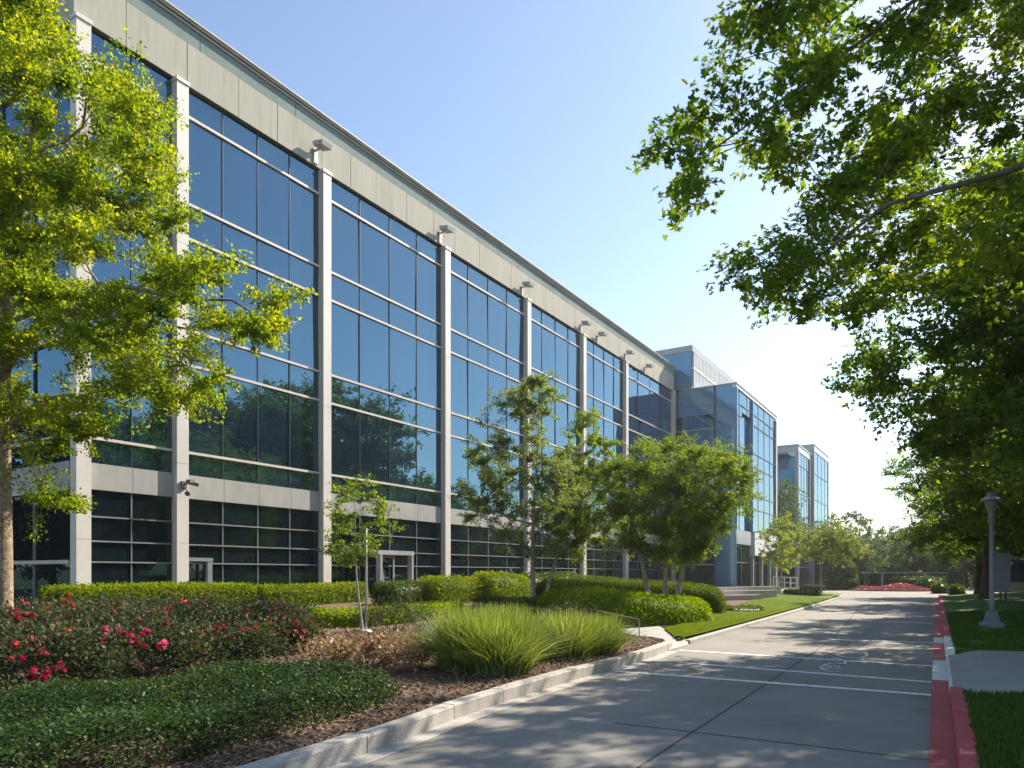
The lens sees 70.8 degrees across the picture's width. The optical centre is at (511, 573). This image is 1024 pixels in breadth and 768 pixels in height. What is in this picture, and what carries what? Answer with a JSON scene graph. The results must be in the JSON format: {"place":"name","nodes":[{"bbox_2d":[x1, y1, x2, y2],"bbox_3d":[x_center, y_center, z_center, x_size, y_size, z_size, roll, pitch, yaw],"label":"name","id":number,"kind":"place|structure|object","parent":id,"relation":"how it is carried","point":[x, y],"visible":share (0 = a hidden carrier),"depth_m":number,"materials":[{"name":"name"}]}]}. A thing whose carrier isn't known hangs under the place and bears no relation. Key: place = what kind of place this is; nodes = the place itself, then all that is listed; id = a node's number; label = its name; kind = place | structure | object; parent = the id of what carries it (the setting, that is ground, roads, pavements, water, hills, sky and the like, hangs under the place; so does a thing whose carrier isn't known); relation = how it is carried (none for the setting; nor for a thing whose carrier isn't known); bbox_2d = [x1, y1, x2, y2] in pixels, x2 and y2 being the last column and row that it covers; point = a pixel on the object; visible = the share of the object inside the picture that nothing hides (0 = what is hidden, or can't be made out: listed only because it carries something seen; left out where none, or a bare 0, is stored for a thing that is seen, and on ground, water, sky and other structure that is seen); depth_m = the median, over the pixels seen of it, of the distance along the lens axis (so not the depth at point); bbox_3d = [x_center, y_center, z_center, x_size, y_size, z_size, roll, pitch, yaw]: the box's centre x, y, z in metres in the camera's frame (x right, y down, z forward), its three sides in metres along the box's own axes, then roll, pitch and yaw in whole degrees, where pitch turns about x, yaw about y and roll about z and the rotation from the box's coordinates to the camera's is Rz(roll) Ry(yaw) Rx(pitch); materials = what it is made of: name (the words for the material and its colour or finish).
{"place":"outdoors","nodes":[
{"label":"outdoors","id":0,"kind":"place"},
{"bbox_2d":[0,0,675,605],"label":"office building","id":1,"kind":"structure","parent":0,"point":[410,340],"depth_m":28.47,"materials":[{"name":"beige concrete"}]},
{"bbox_2d":[0,205,69,343],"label":"window","id":2,"kind":"structure","parent":1,"relation":"in","point":[64,267],"depth_m":21.89,"materials":[{"name":"blue glass"}]},
{"bbox_2d":[0,16,69,223],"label":"window","id":3,"kind":"structure","parent":1,"relation":"in","point":[65,104],"depth_m":21.59,"materials":[{"name":"blue glass"}]},
{"bbox_2d":[11,335,69,468],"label":"window","id":4,"kind":"structure","parent":1,"relation":"in","point":[54,360],"depth_m":21.92,"materials":[{"name":"blue glass"}]},
{"bbox_2d":[12,486,69,605],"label":"window","id":5,"kind":"structure","parent":1,"relation":"in","point":[46,562],"depth_m":22.06,"materials":[{"name":"black glass"}]},
{"bbox_2d":[90,490,172,585],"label":"window","id":6,"kind":"structure","parent":1,"relation":"in","point":[131,539],"depth_m":22.34,"materials":[{"name":"black glass"}]},
{"bbox_2d":[91,30,172,229],"bbox_3d":[-11.805,-13.640,22.351,0.101,4.980,2.710,0,0,32],"label":"window","id":7,"kind":"structure","parent":1,"relation":"in","point":[97,40],"depth_m":22.51,"materials":[{"name":"blue glass"}]},
{"bbox_2d":[91,200,172,357],"bbox_3d":[-11.805,-9.070,22.351,0.101,4.240,2.710,0,0,32],"label":"window","id":8,"kind":"structure","parent":1,"relation":"in","point":[108,270],"depth_m":22.24,"materials":[{"name":"blue glass"}]},
{"bbox_2d":[91,345,172,472],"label":"window","id":9,"kind":"structure","parent":1,"relation":"in","point":[151,450],"depth_m":22.49,"materials":[{"name":"blue glass"}]},
{"bbox_2d":[189,91,319,292],"bbox_3d":[-9.298,-13.640,26.352,0.101,4.980,5.894,0,0,32],"label":"window","id":10,"kind":"structure","parent":1,"relation":"in","point":[250,192],"depth_m":26.15,"materials":[{"name":"blue glass"}]},
{"bbox_2d":[189,238,319,397],"bbox_3d":[-9.300,-9.070,26.354,0.107,4.240,5.894,0,0,32],"label":"window","id":11,"kind":"structure","parent":1,"relation":"in","point":[295,369],"depth_m":26.82,"materials":[{"name":"blue glass"}]},
{"bbox_2d":[189,364,319,490],"bbox_3d":[-9.298,-5.145,26.352,0.101,3.690,5.894,0,0,32],"label":"window","id":12,"kind":"structure","parent":1,"relation":"in","point":[268,435],"depth_m":26.37,"materials":[{"name":"blue glass"}]},
{"bbox_2d":[189,499,319,586],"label":"window","id":13,"kind":"structure","parent":1,"relation":"in","point":[245,543],"depth_m":26.20,"materials":[{"name":"black glass"}]},
{"bbox_2d":[331,179,441,346],"bbox_3d":[-5.502,-13.640,32.411,0.102,4.980,7.564,0,0,32],"label":"window","id":14,"kind":"structure","parent":1,"relation":"in","point":[382,269],"depth_m":32.10,"materials":[{"name":"blue glass"}]},
{"bbox_2d":[331,299,441,431],"bbox_3d":[-5.502,-9.070,32.410,0.101,4.240,7.564,0,0,32],"label":"window","id":15,"kind":"structure","parent":1,"relation":"in","point":[378,367],"depth_m":32.10,"materials":[{"name":"blue glass"}]},
{"bbox_2d":[331,402,441,506],"bbox_3d":[-5.502,-5.145,32.410,0.101,3.690,7.564,0,0,32],"label":"window","id":16,"kind":"structure","parent":1,"relation":"in","point":[405,458],"depth_m":32.27,"materials":[{"name":"blue glass"}]},
{"bbox_2d":[331,514,441,597],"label":"window","id":17,"kind":"structure","parent":1,"relation":"in","point":[423,538],"depth_m":32.89,"materials":[{"name":"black glass"}]},
{"bbox_2d":[451,435,523,517],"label":"window","id":18,"kind":"structure","parent":1,"relation":"in","point":[458,464],"depth_m":37.54,"materials":[{"name":"blue glass"}]},
{"bbox_2d":[450,524,524,579],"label":"window","id":19,"kind":"structure","parent":1,"relation":"in","point":[472,549],"depth_m":38.48,"materials":[{"name":"black glass"}]},
{"bbox_2d":[451,254,524,380],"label":"window","id":20,"kind":"structure","parent":1,"relation":"in","point":[487,319],"depth_m":38.97,"materials":[{"name":"blue glass"}]},
{"bbox_2d":[451,351,524,453],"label":"window","id":21,"kind":"structure","parent":1,"relation":"in","point":[470,379],"depth_m":38.32,"materials":[{"name":"blue glass"}]},
{"bbox_2d":[531,304,580,406],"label":"window","id":22,"kind":"structure","parent":1,"relation":"in","point":[555,346],"depth_m":45.76,"materials":[{"name":"blue glass"}]},
{"bbox_2d":[531,388,580,468],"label":"window","id":23,"kind":"structure","parent":1,"relation":"in","point":[565,409],"depth_m":45.96,"materials":[{"name":"blue glass"}]},
{"bbox_2d":[534,533,580,575],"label":"window","id":24,"kind":"structure","parent":1,"relation":"in","point":[541,565],"depth_m":44.99,"materials":[{"name":"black glass"}]},
{"bbox_2d":[586,538,622,581],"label":"window","id":25,"kind":"structure","parent":1,"relation":"in","point":[599,560],"depth_m":51.89,"materials":[{"name":"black glass"}]},
{"bbox_2d":[586,339,623,425],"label":"window","id":26,"kind":"structure","parent":1,"relation":"in","point":[604,371],"depth_m":51.87,"materials":[{"name":"blue glass"}]},
{"bbox_2d":[586,410,623,479],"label":"window","id":27,"kind":"structure","parent":1,"relation":"in","point":[611,429],"depth_m":52.43,"materials":[{"name":"blue glass"}]},
{"bbox_2d":[629,543,670,584],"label":"window","id":28,"kind":"structure","parent":1,"relation":"in","point":[653,573],"depth_m":58.83,"materials":[{"name":"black glass"}]},
{"bbox_2d":[629,366,671,442],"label":"window","id":29,"kind":"structure","parent":1,"relation":"in","point":[649,401],"depth_m":59.13,"materials":[{"name":"blue glass"}]},
{"bbox_2d":[0,590,782,767],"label":"planting bed","id":30,"kind":"object","parent":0,"point":[340,631],"visible":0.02,"depth_m":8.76,"materials":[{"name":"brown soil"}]},
{"bbox_2d":[0,602,152,691],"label":"rose bush","id":31,"kind":"object","parent":30,"relation":"on","point":[14,649],"visible":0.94,"depth_m":8.40,"materials":[{"name":"green plant"}]},
{"bbox_2d":[0,584,173,664],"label":"rose bush","id":32,"kind":"object","parent":30,"relation":"on","point":[69,613],"visible":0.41,"depth_m":10.43,"materials":[{"name":"green plant"}]},
{"bbox_2d":[21,584,182,622],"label":"rose bush","id":33,"kind":"object","parent":30,"relation":"on","point":[66,595],"visible":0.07,"depth_m":12.60,"materials":[{"name":"green plant"}]},
{"bbox_2d":[35,603,250,679],"bbox_3d":[-4.999,0.928,9.916,2.554,1.039,2.327,0,0,3],"label":"rose bush","id":34,"kind":"object","parent":30,"relation":"on","point":[168,643],"visible":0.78,"depth_m":9.71,"materials":[{"name":"green plant"}]},
{"bbox_2d":[35,580,257,609],"bbox_3d":[-10.292,0.669,21.029,1.404,0.982,6.419,0,0,32],"label":"hedge","id":35,"kind":"object","parent":30,"relation":"on","point":[238,589],"visible":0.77,"depth_m":20.49,"materials":[{"name":"green plant"}]},
{"bbox_2d":[0,0,321,614],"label":"broadleaf tree","id":36,"kind":"object","parent":30,"relation":"on","point":[37,182],"visible":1,"depth_m":10.79,"materials":[{"name":"green plant"}]},
{"bbox_2d":[109,592,263,658],"bbox_3d":[-5.456,0.820,12.175,2.822,1.050,2.549,0,0,-14],"label":"rose bush","id":37,"kind":"object","parent":30,"relation":"on","point":[207,607],"visible":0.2,"depth_m":12.13,"materials":[{"name":"green plant"}]},
{"bbox_2d":[127,583,251,626],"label":"rose bush","id":38,"kind":"object","parent":30,"relation":"on","point":[179,601],"visible":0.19,"depth_m":14.16,"materials":[{"name":"green plant"}]},
{"bbox_2d":[0,656,413,767],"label":"ground cover","id":39,"kind":"object","parent":30,"relation":"on","point":[324,680],"visible":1,"depth_m":6.76,"materials":[{"name":"green plant"}]},
{"bbox_2d":[172,605,306,671],"bbox_3d":[-4.279,0.967,11.196,2.147,0.952,2.457,0,0,-28],"label":"rose bush","id":40,"kind":"object","parent":30,"relation":"on","point":[252,641],"visible":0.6,"depth_m":10.88,"materials":[{"name":"green plant"}]},
{"bbox_2d":[197,588,325,645],"bbox_3d":[-4.730,0.825,13.547,2.338,1.104,2.312,0,0,11],"label":"rose bush","id":41,"kind":"object","parent":30,"relation":"on","point":[253,610],"visible":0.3,"depth_m":13.29,"materials":[{"name":"green plant"}]},
{"bbox_2d":[228,599,336,653],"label":"rose bush","id":42,"kind":"object","parent":30,"relation":"on","point":[297,628],"visible":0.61,"depth_m":12.54,"materials":[{"name":"green plant"}]},
{"bbox_2d":[251,580,369,605],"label":"hedge","id":43,"kind":"object","parent":30,"relation":"on","point":[336,592],"visible":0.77,"depth_m":25.48,"materials":[{"name":"green plant"}]},
{"bbox_2d":[287,623,435,671],"bbox_3d":[-2.269,1.124,11.048,2.476,0.672,2.058,0,0,32],"label":"dry shrub","id":44,"kind":"object","parent":30,"relation":"on","point":[369,645],"visible":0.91,"depth_m":10.79,"materials":[{"name":"brown plant"}]},
{"bbox_2d":[317,473,406,629],"bbox_3d":[-3.052,-0.281,14.608,1.800,3.394,1.966,0,0,-13],"label":"young tree","id":45,"kind":"object","parent":30,"relation":"on","point":[377,511],"visible":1,"depth_m":14.34,"materials":[{"name":"green plant"}]},
{"bbox_2d":[296,599,465,627],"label":"hedge","id":46,"kind":"object","parent":30,"relation":"on","point":[338,617],"visible":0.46,"depth_m":17.50,"materials":[{"name":"green plant"}]},
{"bbox_2d":[347,593,442,630],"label":"shrub","id":47,"kind":"object","parent":30,"relation":"on","point":[397,608],"visible":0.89,"depth_m":16.20,"materials":[{"name":"green plant"}]},
{"bbox_2d":[371,579,427,604],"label":"hedge","id":48,"kind":"object","parent":30,"relation":"on","point":[403,590],"visible":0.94,"depth_m":25.43,"materials":[{"name":"green plant"}]},
{"bbox_2d":[416,573,484,603],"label":"hedge","id":49,"kind":"object","parent":30,"relation":"on","point":[463,589],"visible":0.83,"depth_m":27.20,"materials":[{"name":"green plant"}]},
{"bbox_2d":[346,602,566,672],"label":"ornamental grass","id":50,"kind":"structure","parent":30,"relation":"on","point":[444,664],"depth_m":10.67,"materials":[{"name":"green plant"}]},
{"bbox_2d":[471,570,529,599],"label":"hedge","id":51,"kind":"object","parent":30,"relation":"on","point":[505,583],"visible":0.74,"depth_m":29.46,"materials":[{"name":"green plant"}]},
{"bbox_2d":[472,594,538,613],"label":"hedge","id":52,"kind":"object","parent":30,"relation":"on","point":[528,601],"visible":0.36,"depth_m":22.73,"materials":[{"name":"green plant"}]},
{"bbox_2d":[404,601,620,649],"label":"ornamental grass","id":53,"kind":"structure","parent":30,"relation":"on","point":[511,608],"depth_m":11.92,"materials":[{"name":"green plant"}]},
{"bbox_2d":[400,603,626,676],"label":"ornamental grass","id":54,"kind":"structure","parent":30,"relation":"on","point":[509,659],"depth_m":10.33,"materials":[{"name":"green plant"}]},
{"bbox_2d":[447,369,598,598],"bbox_3d":[0.224,-2.866,24.647,4.843,8.458,4.224,0,0,-4],"label":"slender tree","id":55,"kind":"object","parent":30,"relation":"on","point":[497,485],"visible":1,"depth_m":23.87,"materials":[{"name":"green plant"}]},
{"bbox_2d":[535,404,633,591],"bbox_3d":[2.665,-2.489,26.759,3.694,7.676,3.645,0,0,-2],"label":"slender tree","id":56,"kind":"object","parent":30,"relation":"on","point":[588,527],"visible":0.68,"depth_m":26.36,"materials":[{"name":"green plant"}]},
{"bbox_2d":[529,607,667,659],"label":"ornamental grass","id":57,"kind":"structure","parent":30,"relation":"on","point":[587,648],"depth_m":12.38,"materials":[{"name":"green plant"}]},
{"bbox_2d":[554,610,686,653],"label":"ornamental grass","id":58,"kind":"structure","parent":30,"relation":"on","point":[615,647],"depth_m":13.31,"materials":[{"name":"green plant"}]},
{"bbox_2d":[536,585,713,625],"bbox_3d":[3.488,0.929,21.295,5.492,1.210,2.974,0,0,-4],"label":"mounded hedge","id":59,"kind":"object","parent":30,"relation":"on","point":[671,609],"visible":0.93,"depth_m":20.49,"materials":[{"name":"green plant"}]},
{"bbox_2d":[540,574,726,612],"bbox_3d":[4.816,0.723,29.355,2.957,1.507,9.959,0,0,-33],"label":"mounded hedge","id":60,"kind":"object","parent":30,"relation":"on","point":[712,595],"visible":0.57,"depth_m":28.84,"materials":[{"name":"green plant"}]},
{"bbox_2d":[586,430,766,595],"bbox_3d":[5.741,-1.865,25.285,6.503,6.828,5.418,0,0,0],"label":"multi stem tree","id":61,"kind":"object","parent":30,"relation":"on","point":[685,488],"visible":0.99,"depth_m":24.10,"materials":[{"name":"green plant"}]},
{"bbox_2d":[168,0,1023,544],"label":"sky","id":62,"kind":"structure","parent":0,"point":[528,118],"materials":[{"name":"blue"}]},
{"bbox_2d":[622,626,688,649],"bbox_3d":[3.259,1.503,17.448,1.508,0.170,5.110,0,0,2],"label":"apron","id":63,"kind":"object","parent":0,"point":[676,642],"visible":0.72,"depth_m":17.38,"materials":[{"name":"concrete"}]},
{"bbox_2d":[357,586,1003,767],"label":"road","id":64,"kind":"structure","parent":0,"point":[578,726],"depth_m":8.49,"materials":[{"name":"concrete"}]},
{"bbox_2d":[234,633,671,767],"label":"kerb","id":65,"kind":"structure","parent":64,"relation":"on","point":[335,751],"depth_m":7.45,"materials":[{"name":"concrete"}]},
{"bbox_2d":[327,651,677,767],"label":"gutter","id":66,"kind":"object","parent":64,"relation":"on","point":[366,758],"visible":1,"depth_m":7.83,"materials":[{"name":"concrete"}]},
{"bbox_2d":[685,595,844,643],"bbox_3d":[13.824,1.560,33.703,0.270,0.120,39.843,0,0,29],"label":"lawn edging","id":67,"kind":"object","parent":64,"relation":"on","point":[692,640],"visible":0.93,"depth_m":21.73,"materials":[{"name":"concrete"}]},
{"bbox_2d":[613,670,930,695],"bbox_3d":[3.605,1.594,10.648,4.482,0.001,0.170,0,0,31],"label":"road line","id":68,"kind":"object","parent":64,"relation":"on","point":[778,683],"visible":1,"depth_m":10.46,"materials":[{"name":"white paint"}]},
{"bbox_2d":[846,583,930,591],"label":"flower bed","id":69,"kind":"object","parent":64,"relation":"on","point":[903,587],"visible":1,"depth_m":66.72,"materials":[{"name":"red plant"}]},
{"bbox_2d":[928,595,979,767],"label":"red kerb","id":70,"kind":"structure","parent":64,"relation":"on","point":[952,743],"depth_m":7.82,"materials":[{"name":"paint"}]},
{"bbox_2d":[621,587,811,636],"bbox_3d":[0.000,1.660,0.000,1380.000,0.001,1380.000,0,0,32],"label":"ground","id":71,"kind":"structure","parent":0,"point":[793,588],"depth_m":24.30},
{"bbox_2d":[655,345,778,586],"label":"office annex","id":72,"kind":"object","parent":71,"relation":"on","point":[714,401],"visible":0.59,"depth_m":64.30,"materials":[{"name":"blue glass"}]},
{"bbox_2d":[676,414,713,458],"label":"window","id":73,"kind":"structure","parent":72,"relation":"in","point":[703,425],"depth_m":63.55,"materials":[{"name":"blue glass"}]},
{"bbox_2d":[676,535,713,585],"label":"window","id":74,"kind":"structure","parent":72,"relation":"in","point":[704,573],"depth_m":63.35,"materials":[{"name":"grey glass"}]},
{"bbox_2d":[736,544,772,586],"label":"window","id":75,"kind":"structure","parent":72,"relation":"in","point":[743,551],"depth_m":65.97,"materials":[{"name":"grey glass"}]},
{"bbox_2d":[754,403,774,535],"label":"window","id":76,"kind":"structure","parent":72,"relation":"in","point":[764,424],"depth_m":70.77,"materials":[{"name":"blue glass"}]},
{"bbox_2d":[707,586,780,600],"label":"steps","id":77,"kind":"structure","parent":71,"relation":"on","point":[744,593],"depth_m":40.87,"materials":[{"name":"concrete"}]},
{"bbox_2d":[756,511,801,589],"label":"round tree","id":78,"kind":"object","parent":71,"relation":"on","point":[779,533],"visible":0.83,"depth_m":61.44,"materials":[{"name":"green plant"}]},
{"bbox_2d":[777,478,808,569],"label":"tree","id":79,"kind":"object","parent":71,"relation":"on","point":[782,507],"visible":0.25,"depth_m":81.88,"materials":[{"name":"green plant"}]},
{"bbox_2d":[777,444,810,586],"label":"glass block","id":80,"kind":"structure","parent":71,"relation":"on","point":[793,462],"depth_m":88.04,"materials":[{"name":"metal"}]},
{"bbox_2d":[777,452,794,548],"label":"window","id":81,"kind":"structure","parent":80,"relation":"in","point":[785,461],"depth_m":87.78,"materials":[{"name":"blue glass"}]},
{"bbox_2d":[799,453,809,546],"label":"window","id":82,"kind":"structure","parent":80,"relation":"in","point":[803,461],"depth_m":90.72,"materials":[{"name":"blue glass"}]},
{"bbox_2d":[801,444,828,584],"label":"glass block","id":83,"kind":"structure","parent":71,"relation":"on","point":[819,482],"depth_m":97.08,"materials":[{"name":"metal"}]},
{"bbox_2d":[815,453,827,549],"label":"window","id":84,"kind":"structure","parent":83,"relation":"in","point":[821,466],"depth_m":99.15,"materials":[{"name":"blue glass"}]},
{"bbox_2d":[832,558,858,580],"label":"round shrub","id":85,"kind":"object","parent":71,"relation":"on","point":[849,571],"visible":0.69,"depth_m":70.59,"materials":[{"name":"green plant"}]},
{"bbox_2d":[817,510,899,563],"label":"tree","id":86,"kind":"object","parent":71,"relation":"on","point":[862,522],"visible":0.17,"depth_m":94.99,"materials":[{"name":"green plant"}]},
{"bbox_2d":[829,535,890,585],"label":"tree","id":87,"kind":"object","parent":71,"relation":"on","point":[862,564],"visible":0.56,"depth_m":85.97,"materials":[{"name":"green plant"}]},
{"bbox_2d":[872,551,921,585],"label":"understorey shrub","id":88,"kind":"object","parent":71,"relation":"on","point":[887,577],"visible":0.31,"depth_m":87.85,"materials":[{"name":"green plant"}]},
{"bbox_2d":[881,529,949,576],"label":"tree","id":89,"kind":"object","parent":71,"relation":"on","point":[915,563],"visible":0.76,"depth_m":80.08,"materials":[{"name":"green plant"}]},
{"bbox_2d":[923,553,971,586],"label":"understorey shrub","id":90,"kind":"object","parent":71,"relation":"on","point":[954,576],"visible":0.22,"depth_m":84.89,"materials":[{"name":"green plant"}]},
{"bbox_2d":[664,592,840,638],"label":"lawn","id":91,"kind":"structure","parent":0,"point":[828,595],"depth_m":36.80,"materials":[{"name":"green plant"}]},
{"bbox_2d":[782,517,877,592],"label":"round tree","id":92,"kind":"object","parent":91,"relation":"on","point":[831,537],"visible":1,"depth_m":49.05,"materials":[{"name":"green plant"}]},
{"bbox_2d":[942,591,1023,653],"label":"lawn","id":93,"kind":"structure","parent":0,"point":[965,602],"depth_m":30.97,"materials":[{"name":"green plant"}]},
{"bbox_2d":[820,96,1023,511],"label":"shade tree","id":94,"kind":"object","parent":93,"relation":"on","point":[946,422],"visible":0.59,"depth_m":15.16,"materials":[{"name":"green plant"}]},
{"bbox_2d":[875,431,1023,598],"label":"shade tree","id":95,"kind":"object","parent":93,"relation":"on","point":[939,538],"visible":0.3,"depth_m":38.85,"materials":[{"name":"green plant"}]},
{"bbox_2d":[902,483,1023,593],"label":"shade tree","id":96,"kind":"object","parent":93,"relation":"on","point":[978,558],"visible":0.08,"depth_m":48.58,"materials":[{"name":"green plant"}]},
{"bbox_2d":[905,339,1023,552],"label":"shade tree","id":97,"kind":"object","parent":93,"relation":"on","point":[974,493],"visible":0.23,"depth_m":26.91,"materials":[{"name":"green plant"}]},
{"bbox_2d":[979,492,1004,628],"bbox_3d":[12.970,-0.323,19.470,0.600,3.765,0.600,0,0,32],"label":"lamp post","id":98,"kind":"object","parent":93,"relation":"on","point":[991,619],"visible":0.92,"depth_m":19.41,"materials":[{"name":"metal"}]},
{"bbox_2d":[994,553,1010,601],"bbox_3d":[23.078,0.221,33.913,0.640,2.400,0.518,0,0,32],"label":"sign","id":99,"kind":"object","parent":93,"relation":"on","point":[1002,572],"visible":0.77,"depth_m":33.69,"materials":[{"name":"metal"}]},
{"bbox_2d":[945,609,1023,767],"bbox_3d":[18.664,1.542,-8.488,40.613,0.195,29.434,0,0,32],"label":"lawn","id":100,"kind":"structure","parent":0,"point":[999,721],"depth_m":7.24,"materials":[{"name":"green plant"}]},
{"bbox_2d":[626,0,1023,355],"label":"oak tree","id":101,"kind":"object","parent":100,"relation":"on","point":[905,146],"visible":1,"depth_m":7.62,"materials":[{"name":"green plant"}]},
{"bbox_2d":[948,650,1023,692],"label":"pavement","id":102,"kind":"structure","parent":0,"point":[984,670],"depth_m":11.20,"materials":[{"name":"concrete"}]},
{"bbox_2d":[925,115,1023,499],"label":"shade tree","id":103,"kind":"object","parent":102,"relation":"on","point":[1010,452],"visible":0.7,"depth_m":11.09,"materials":[{"name":"green plant"}]},
{"bbox_2d":[1011,560,1023,591],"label":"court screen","id":104,"kind":"object","parent":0,"point":[1017,575],"depth_m":52.44,"materials":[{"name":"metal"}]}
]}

